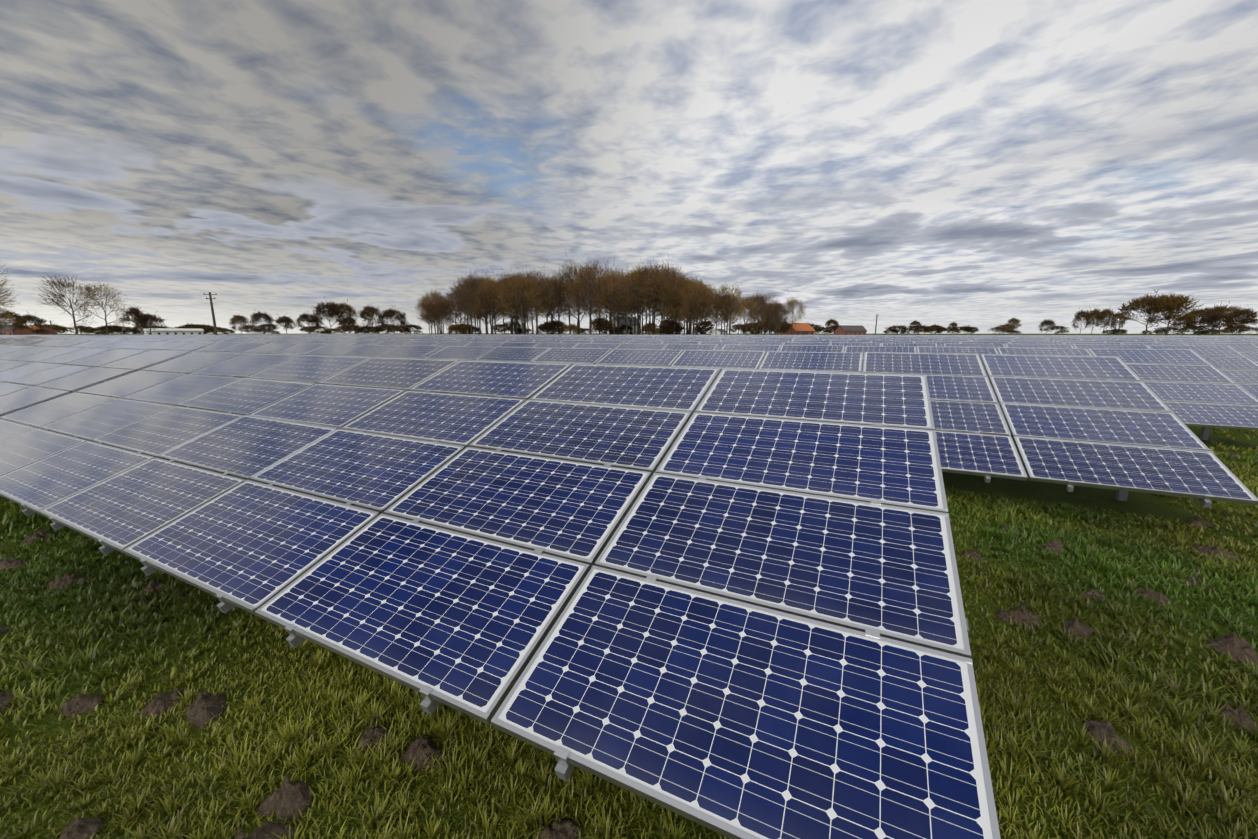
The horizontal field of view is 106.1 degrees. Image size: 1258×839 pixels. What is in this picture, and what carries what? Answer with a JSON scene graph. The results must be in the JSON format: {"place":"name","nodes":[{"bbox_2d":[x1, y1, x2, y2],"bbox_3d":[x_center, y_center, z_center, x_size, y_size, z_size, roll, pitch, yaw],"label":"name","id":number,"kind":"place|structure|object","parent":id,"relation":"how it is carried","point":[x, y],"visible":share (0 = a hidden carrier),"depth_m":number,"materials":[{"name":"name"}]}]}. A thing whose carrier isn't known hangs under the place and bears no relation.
{"place":"outdoors","nodes":[
{"label":"outdoors","id":0,"kind":"place"},
{"bbox_2d":[0,333,1257,838],"bbox_3d":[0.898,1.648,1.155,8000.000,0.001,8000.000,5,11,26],"label":"ground","id":1,"kind":"structure","parent":0,"point":[1102,499],"depth_m":2.38,"materials":[{"name":"green plant"}]},
{"bbox_2d":[0,268,19,314],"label":"tree","id":2,"kind":"object","parent":1,"relation":"on","point":[4,299],"visible":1,"depth_m":70.45,"materials":[{"name":"brown plant"}]},
{"bbox_2d":[0,308,27,334],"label":"tree","id":3,"kind":"object","parent":1,"relation":"on","point":[18,318],"visible":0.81,"depth_m":144.82,"materials":[{"name":"green plant"}]},
{"bbox_2d":[0,325,33,334],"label":"house","id":4,"kind":"structure","parent":1,"relation":"on","point":[6,331],"depth_m":251.09,"materials":[{"name":"brick"}]},
{"bbox_2d":[16,312,46,334],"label":"tree","id":5,"kind":"object","parent":1,"relation":"on","point":[33,318],"visible":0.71,"depth_m":160.30,"materials":[{"name":"green plant"}]},
{"bbox_2d":[33,269,106,334],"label":"tree","id":6,"kind":"object","parent":1,"relation":"on","point":[57,298],"visible":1,"depth_m":111.35,"materials":[{"name":"brown plant"}]},
{"bbox_2d":[71,282,129,334],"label":"tree","id":7,"kind":"object","parent":1,"relation":"on","point":[104,294],"visible":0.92,"depth_m":117.27,"materials":[{"name":"brown plant"}]},
{"bbox_2d":[118,307,149,334],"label":"tree","id":8,"kind":"object","parent":1,"relation":"on","point":[136,314],"visible":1,"depth_m":177.41,"materials":[{"name":"green plant"}]},
{"bbox_2d":[131,311,165,334],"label":"tree","id":9,"kind":"object","parent":1,"relation":"on","point":[155,319],"visible":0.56,"depth_m":208.96,"materials":[{"name":"green plant"}]},
{"bbox_2d":[143,328,203,334],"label":"white shed","id":10,"kind":"structure","parent":1,"relation":"on","point":[171,331],"depth_m":247.03,"materials":[{"name":"grey"}]},
{"bbox_2d":[187,324,219,333],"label":"bush","id":11,"kind":"object","parent":1,"relation":"on","point":[209,328],"visible":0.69,"depth_m":280.56,"materials":[{"name":"green plant"}]},
{"bbox_2d":[203,292,217,334],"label":"utility pole","id":12,"kind":"object","parent":1,"relation":"on","point":[213,314],"visible":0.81,"depth_m":92.35,"materials":[{"name":"brown wood"}]},
{"bbox_2d":[229,315,250,333],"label":"tree","id":13,"kind":"object","parent":1,"relation":"on","point":[242,319],"visible":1,"depth_m":227.98,"materials":[{"name":"green plant"}]},
{"bbox_2d":[249,309,274,333],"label":"tree","id":14,"kind":"object","parent":1,"relation":"on","point":[257,316],"visible":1,"depth_m":240.08,"materials":[{"name":"green plant"}]},
{"bbox_2d":[273,313,296,333],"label":"tree","id":15,"kind":"object","parent":1,"relation":"on","point":[286,321],"visible":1,"depth_m":253.93,"materials":[{"name":"green plant"}]},
{"bbox_2d":[295,312,321,333],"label":"tree","id":16,"kind":"object","parent":1,"relation":"on","point":[303,317],"visible":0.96,"depth_m":243.94,"materials":[{"name":"green plant"}]},
{"bbox_2d":[311,296,345,333],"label":"tree","id":17,"kind":"object","parent":1,"relation":"on","point":[332,308],"visible":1,"depth_m":247.09,"materials":[{"name":"green plant"}]},
{"bbox_2d":[328,299,358,333],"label":"tree","id":18,"kind":"object","parent":1,"relation":"on","point":[351,312],"visible":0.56,"depth_m":261.60,"materials":[{"name":"green plant"}]},
{"bbox_2d":[356,304,383,333],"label":"tree","id":19,"kind":"object","parent":1,"relation":"on","point":[368,309],"visible":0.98,"depth_m":274.04,"materials":[{"name":"green plant"}]},
{"bbox_2d":[368,325,394,333],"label":"bush","id":20,"kind":"object","parent":1,"relation":"on","point":[385,328],"visible":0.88,"depth_m":332.89,"materials":[{"name":"green plant"}]},
{"bbox_2d":[378,306,409,333],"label":"tree","id":21,"kind":"object","parent":1,"relation":"on","point":[390,314],"visible":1,"depth_m":262.33,"materials":[{"name":"green plant"}]},
{"bbox_2d":[418,302,438,333],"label":"tree","id":22,"kind":"object","parent":1,"relation":"on","point":[426,308],"visible":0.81,"depth_m":144.38,"materials":[{"name":"brown plant"}]},
{"bbox_2d":[421,301,455,333],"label":"tree","id":23,"kind":"object","parent":1,"relation":"on","point":[428,319],"visible":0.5,"depth_m":147.56,"materials":[{"name":"brown plant"}]},
{"bbox_2d":[423,288,457,333],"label":"tree","id":24,"kind":"object","parent":1,"relation":"on","point":[441,308],"visible":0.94,"depth_m":145.54,"materials":[{"name":"brown plant"}]},
{"bbox_2d":[440,291,471,333],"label":"tree","id":25,"kind":"object","parent":1,"relation":"on","point":[448,298],"visible":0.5,"depth_m":155.00,"materials":[{"name":"brown plant"}]},
{"bbox_2d":[445,322,468,333],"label":"bush","id":26,"kind":"object","parent":1,"relation":"on","point":[455,328],"visible":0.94,"depth_m":148.49,"materials":[{"name":"green plant"}]},
{"bbox_2d":[448,271,490,333],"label":"tree","id":27,"kind":"object","parent":1,"relation":"on","point":[469,291],"visible":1,"depth_m":138.99,"materials":[{"name":"brown plant"}]},
{"bbox_2d":[455,271,488,333],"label":"tree","id":28,"kind":"object","parent":1,"relation":"on","point":[469,302],"visible":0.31,"depth_m":158.07,"materials":[{"name":"brown plant"}]},
{"bbox_2d":[456,268,493,333],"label":"tree","id":29,"kind":"object","parent":1,"relation":"on","point":[471,275],"visible":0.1,"depth_m":170.10,"materials":[{"name":"brown plant"}]},
{"bbox_2d":[460,284,503,333],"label":"tree","id":30,"kind":"object","parent":1,"relation":"on","point":[485,313],"visible":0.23,"depth_m":160.49,"materials":[{"name":"brown plant"}]},
{"bbox_2d":[468,277,513,333],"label":"tree","id":31,"kind":"object","parent":1,"relation":"on","point":[490,284],"visible":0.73,"depth_m":150.18,"materials":[{"name":"brown plant"}]},
{"bbox_2d":[0,344,1000,838],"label":"solar row","id":32,"kind":"object","parent":1,"relation":"on","point":[728,604],"visible":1,"depth_m":2.60,"materials":[{"name":"blue glass"}]},
{"bbox_2d":[493,264,546,334],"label":"tree","id":33,"kind":"object","parent":1,"relation":"on","point":[532,291],"visible":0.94,"depth_m":142.76,"materials":[{"name":"brown plant"}]},
{"bbox_2d":[509,279,554,333],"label":"tree","id":34,"kind":"object","parent":1,"relation":"on","point":[516,304],"visible":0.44,"depth_m":149.58,"materials":[{"name":"brown plant"}]},
{"bbox_2d":[515,266,555,333],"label":"tree","id":35,"kind":"object","parent":1,"relation":"on","point":[545,289],"visible":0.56,"depth_m":148.07,"materials":[{"name":"brown plant"}]},
{"bbox_2d":[517,264,559,334],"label":"tree","id":36,"kind":"object","parent":1,"relation":"on","point":[542,294],"visible":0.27,"depth_m":163.08,"materials":[{"name":"brown plant"}]},
{"bbox_2d":[541,320,567,334],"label":"bush","id":37,"kind":"object","parent":1,"relation":"on","point":[555,325],"visible":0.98,"depth_m":157.77,"materials":[{"name":"green plant"}]},
{"bbox_2d":[541,270,571,334],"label":"tree","id":38,"kind":"object","parent":1,"relation":"on","point":[558,290],"visible":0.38,"depth_m":175.61,"materials":[{"name":"brown plant"}]},
{"bbox_2d":[545,252,604,334],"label":"tree","id":39,"kind":"object","parent":1,"relation":"on","point":[566,275],"visible":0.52,"depth_m":177.09,"materials":[{"name":"brown plant"}]},
{"bbox_2d":[558,277,596,334],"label":"tree","id":40,"kind":"object","parent":1,"relation":"on","point":[568,287],"visible":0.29,"depth_m":178.03,"materials":[{"name":"brown plant"}]},
{"bbox_2d":[566,270,609,334],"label":"tree","id":41,"kind":"object","parent":1,"relation":"on","point":[577,297],"visible":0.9,"depth_m":151.73,"materials":[{"name":"brown plant"}]},
{"bbox_2d":[568,259,612,334],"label":"tree","id":42,"kind":"object","parent":1,"relation":"on","point":[581,274],"visible":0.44,"depth_m":155.77,"materials":[{"name":"brown plant"}]},
{"bbox_2d":[579,255,618,334],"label":"tree","id":43,"kind":"object","parent":1,"relation":"on","point":[594,266],"visible":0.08,"depth_m":195.67,"materials":[{"name":"brown plant"}]},
{"bbox_2d":[588,315,614,334],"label":"bush","id":44,"kind":"object","parent":1,"relation":"on","point":[599,322],"visible":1,"depth_m":145.53,"materials":[{"name":"green plant"}]},
{"bbox_2d":[164,334,1039,336],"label":"solar row","id":45,"kind":"object","parent":1,"relation":"on","point":[831,336],"visible":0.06,"depth_m":50.87,"materials":[{"name":"blue glass"}]},
{"bbox_2d":[587,271,632,334],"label":"tree","id":46,"kind":"object","parent":1,"relation":"on","point":[621,316],"visible":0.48,"depth_m":159.03,"materials":[{"name":"brown plant"}]},
{"bbox_2d":[592,271,635,334],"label":"tree","id":47,"kind":"object","parent":1,"relation":"on","point":[605,297],"visible":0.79,"depth_m":149.97,"materials":[{"name":"brown plant"}]},
{"bbox_2d":[612,317,636,334],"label":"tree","id":48,"kind":"object","parent":1,"relation":"on","point":[628,322],"visible":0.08,"depth_m":224.94,"materials":[{"name":"plant"}]},
{"bbox_2d":[607,274,645,334],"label":"tree","id":49,"kind":"object","parent":1,"relation":"on","point":[629,291],"visible":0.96,"depth_m":149.46,"materials":[{"name":"brown plant"}]},
{"bbox_2d":[0,339,1257,506],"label":"solar row","id":50,"kind":"object","parent":1,"relation":"on","point":[1113,423],"visible":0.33,"depth_m":5.89,"materials":[{"name":"blue glass"}]},
{"bbox_2d":[0,337,1257,439],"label":"solar row","id":51,"kind":"object","parent":1,"relation":"on","point":[1204,394],"visible":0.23,"depth_m":9.47,"materials":[{"name":"blue glass"}]},
{"bbox_2d":[0,336,1257,398],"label":"solar row","id":52,"kind":"object","parent":1,"relation":"on","point":[1236,366],"visible":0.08,"depth_m":14.38,"materials":[{"name":"blue glass"}]},
{"bbox_2d":[0,335,1257,363],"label":"solar row","id":53,"kind":"object","parent":1,"relation":"on","point":[1249,351],"visible":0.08,"depth_m":19.74,"materials":[{"name":"blue glass"}]},
{"bbox_2d":[0,452,1257,838],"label":"dirt mounds","id":54,"kind":"object","parent":1,"relation":"on","point":[288,800],"visible":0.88,"depth_m":2.28,"materials":[{"name":"soil"}]},
{"bbox_2d":[9,335,1257,345],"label":"solar row","id":55,"kind":"object","parent":1,"relation":"on","point":[1254,343],"visible":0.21,"depth_m":25.64,"materials":[{"name":"blue glass"}]},
{"bbox_2d":[616,266,662,334],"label":"tree","id":56,"kind":"object","parent":1,"relation":"on","point":[630,278],"visible":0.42,"depth_m":162.86,"materials":[{"name":"brown plant"}]},
{"bbox_2d":[627,262,665,334],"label":"tree","id":57,"kind":"object","parent":1,"relation":"on","point":[643,273],"visible":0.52,"depth_m":161.60,"materials":[{"name":"brown plant"}]},
{"bbox_2d":[635,260,673,333],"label":"tree","id":58,"kind":"object","parent":1,"relation":"on","point":[654,292],"visible":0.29,"depth_m":167.38,"materials":[{"name":"brown plant"}]},
{"bbox_2d":[185,334,1135,336],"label":"solar row","id":59,"kind":"object","parent":1,"relation":"on","point":[671,335],"visible":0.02,"depth_m":53.20,"materials":[{"name":"blue glass"}]},
{"bbox_2d":[641,255,683,334],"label":"tree","id":60,"kind":"object","parent":1,"relation":"on","point":[661,273],"visible":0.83,"depth_m":155.64,"materials":[{"name":"brown plant"}]},
{"bbox_2d":[656,319,681,334],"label":"bush","id":61,"kind":"object","parent":1,"relation":"on","point":[673,322],"visible":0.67,"depth_m":157.92,"materials":[{"name":"plant"}]},
{"bbox_2d":[86,335,1257,341],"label":"solar row","id":62,"kind":"object","parent":1,"relation":"on","point":[773,338],"visible":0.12,"depth_m":30.43,"materials":[{"name":"blue glass"}]},
{"bbox_2d":[656,269,694,334],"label":"tree","id":63,"kind":"object","parent":1,"relation":"on","point":[679,280],"visible":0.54,"depth_m":155.42,"materials":[{"name":"brown plant"}]},
{"bbox_2d":[659,283,698,334],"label":"tree","id":64,"kind":"object","parent":1,"relation":"on","point":[668,308],"visible":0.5,"depth_m":157.16,"materials":[{"name":"brown plant"}]},
{"bbox_2d":[680,290,704,334],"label":"tree","id":65,"kind":"object","parent":1,"relation":"on","point":[697,306],"visible":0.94,"depth_m":147.49,"materials":[{"name":"brown plant"}]},
{"bbox_2d":[675,275,709,334],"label":"tree","id":66,"kind":"object","parent":1,"relation":"on","point":[696,281],"visible":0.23,"depth_m":157.68,"materials":[{"name":"brown plant"}]},
{"bbox_2d":[671,279,714,334],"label":"tree","id":67,"kind":"object","parent":1,"relation":"on","point":[696,289],"visible":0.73,"depth_m":151.89,"materials":[{"name":"brown plant"}]},
{"bbox_2d":[680,291,713,334],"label":"tree","id":68,"kind":"object","parent":1,"relation":"on","point":[703,314],"visible":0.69,"depth_m":150.27,"materials":[{"name":"brown plant"}]},
{"bbox_2d":[678,288,717,334],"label":"tree","id":69,"kind":"object","parent":1,"relation":"on","point":[698,314],"visible":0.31,"depth_m":154.60,"materials":[{"name":"brown plant"}]},
{"bbox_2d":[217,335,1184,339],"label":"solar row","id":70,"kind":"object","parent":1,"relation":"on","point":[772,337],"visible":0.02,"depth_m":38.42,"materials":[{"name":"blue glass"}]},
{"bbox_2d":[693,318,714,334],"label":"bush","id":71,"kind":"object","parent":1,"relation":"on","point":[701,326],"visible":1,"depth_m":149.27,"materials":[{"name":"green plant"}]},
{"bbox_2d":[157,335,1257,340],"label":"solar row","id":72,"kind":"object","parent":1,"relation":"on","point":[781,337],"visible":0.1,"depth_m":33.65,"materials":[{"name":"blue glass"}]},
{"bbox_2d":[204,334,1236,336],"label":"solar row","id":73,"kind":"object","parent":1,"relation":"on","point":[762,335],"visible":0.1,"depth_m":68.86,"materials":[{"name":"blue glass"}]},
{"bbox_2d":[709,291,735,334],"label":"tree","id":74,"kind":"object","parent":1,"relation":"on","point":[720,298],"visible":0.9,"depth_m":152.65,"materials":[{"name":"brown plant"}]},
{"bbox_2d":[713,292,742,334],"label":"tree","id":75,"kind":"object","parent":1,"relation":"on","point":[727,318],"visible":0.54,"depth_m":154.23,"materials":[{"name":"brown plant"}]},
{"bbox_2d":[714,281,747,334],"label":"tree","id":76,"kind":"object","parent":1,"relation":"on","point":[727,290],"visible":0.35,"depth_m":201.62,"materials":[{"name":"brown plant"}]},
{"bbox_2d":[717,290,748,329],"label":"tree","id":77,"kind":"object","parent":1,"relation":"on","point":[734,315],"visible":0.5,"depth_m":154.31,"materials":[{"name":"brown plant"}]},
{"bbox_2d":[734,297,758,334],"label":"tree","id":78,"kind":"object","parent":1,"relation":"on","point":[741,308],"visible":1,"depth_m":144.98,"materials":[{"name":"brown plant"}]},
{"bbox_2d":[742,291,773,334],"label":"tree","id":79,"kind":"object","parent":1,"relation":"on","point":[758,302],"visible":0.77,"depth_m":155.53,"materials":[{"name":"brown plant"}]},
{"bbox_2d":[746,291,776,334],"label":"tree","id":80,"kind":"object","parent":1,"relation":"on","point":[768,300],"visible":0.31,"depth_m":173.44,"materials":[{"name":"brown plant"}]},
{"bbox_2d":[403,334,1119,335],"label":"solar row","id":81,"kind":"object","parent":1,"relation":"on","point":[1021,335],"visible":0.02,"depth_m":72.23,"materials":[{"name":"blue glass"}]},
{"bbox_2d":[275,335,1257,338],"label":"solar row","id":82,"kind":"object","parent":1,"relation":"on","point":[838,337],"visible":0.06,"depth_m":40.46,"materials":[{"name":"blue glass"}]},
{"bbox_2d":[378,335,1158,337],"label":"solar row","id":83,"kind":"object","parent":1,"relation":"on","point":[814,336],"visible":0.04,"depth_m":48.67,"materials":[{"name":"blue glass"}]},
{"bbox_2d":[758,301,784,334],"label":"tree","id":84,"kind":"object","parent":1,"relation":"on","point":[765,307],"visible":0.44,"depth_m":152.99,"materials":[{"name":"brown plant"}]},
{"bbox_2d":[763,302,790,334],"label":"tree","id":85,"kind":"object","parent":1,"relation":"on","point":[776,316],"visible":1,"depth_m":146.09,"materials":[{"name":"brown plant"}]},
{"bbox_2d":[780,292,806,334],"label":"tree","id":86,"kind":"object","parent":1,"relation":"on","point":[792,309],"visible":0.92,"depth_m":197.44,"materials":[{"name":"brown plant"}]},
{"bbox_2d":[781,323,814,334],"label":"orange house","id":87,"kind":"structure","parent":1,"relation":"on","point":[803,329],"depth_m":214.87,"materials":[{"name":"brick"}]},
{"bbox_2d":[433,335,1257,337],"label":"solar row","id":88,"kind":"object","parent":1,"relation":"on","point":[886,336],"visible":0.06,"depth_m":49.53,"materials":[{"name":"blue glass"}]},
{"bbox_2d":[834,325,866,334],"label":"house","id":89,"kind":"structure","parent":1,"relation":"on","point":[850,330],"depth_m":291.76,"materials":[{"name":"brick"}]},
{"bbox_2d":[1005,317,1020,332],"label":"tree","id":90,"kind":"object","parent":1,"relation":"on","point":[1014,321],"visible":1,"depth_m":322.06,"materials":[{"name":"brown plant"}]},
{"bbox_2d":[1070,308,1091,334],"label":"tree","id":91,"kind":"object","parent":1,"relation":"on","point":[1078,315],"visible":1,"depth_m":249.54,"materials":[{"name":"brown plant"}]},
{"bbox_2d":[1083,306,1105,334],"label":"tree","id":92,"kind":"object","parent":1,"relation":"on","point":[1095,313],"visible":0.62,"depth_m":246.52,"materials":[{"name":"brown plant"}]},
{"bbox_2d":[1094,306,1116,332],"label":"tree","id":93,"kind":"object","parent":1,"relation":"on","point":[1108,313],"visible":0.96,"depth_m":243.96,"materials":[{"name":"brown plant"}]},
{"bbox_2d":[1108,311,1125,334],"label":"tree","id":94,"kind":"object","parent":1,"relation":"on","point":[1115,320],"visible":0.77,"depth_m":244.06,"materials":[{"name":"brown plant"}]},
{"bbox_2d":[1117,289,1185,334],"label":"tree","id":95,"kind":"object","parent":1,"relation":"on","point":[1142,303],"visible":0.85,"depth_m":221.48,"materials":[{"name":"brown plant"}]},
{"bbox_2d":[1141,292,1205,334],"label":"tree","id":96,"kind":"object","parent":1,"relation":"on","point":[1183,300],"visible":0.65,"depth_m":215.82,"materials":[{"name":"brown plant"}]},
{"bbox_2d":[1170,315,1200,334],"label":"tree","id":97,"kind":"object","parent":1,"relation":"on","point":[1179,325],"visible":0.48,"depth_m":232.04,"materials":[{"name":"brown plant"}]},
{"bbox_2d":[1180,305,1221,334],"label":"tree","id":98,"kind":"object","parent":1,"relation":"on","point":[1208,311],"visible":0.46,"depth_m":217.36,"materials":[{"name":"brown plant"}]},
{"bbox_2d":[1195,312,1232,334],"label":"tree","id":99,"kind":"object","parent":1,"relation":"on","point":[1210,319],"visible":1,"depth_m":204.95,"materials":[{"name":"brown plant"}]},
{"bbox_2d":[1195,302,1251,334],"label":"tree","id":100,"kind":"object","parent":1,"relation":"on","point":[1223,310],"visible":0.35,"depth_m":214.21,"materials":[{"name":"brown plant"}]},
{"bbox_2d":[1221,308,1257,334],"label":"tree","id":101,"kind":"object","parent":1,"relation":"on","point":[1248,312],"visible":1,"depth_m":199.35,"materials":[{"name":"brown plant"}]},
{"bbox_2d":[0,0,1257,333],"label":"sky","id":102,"kind":"structure","parent":0,"point":[982,164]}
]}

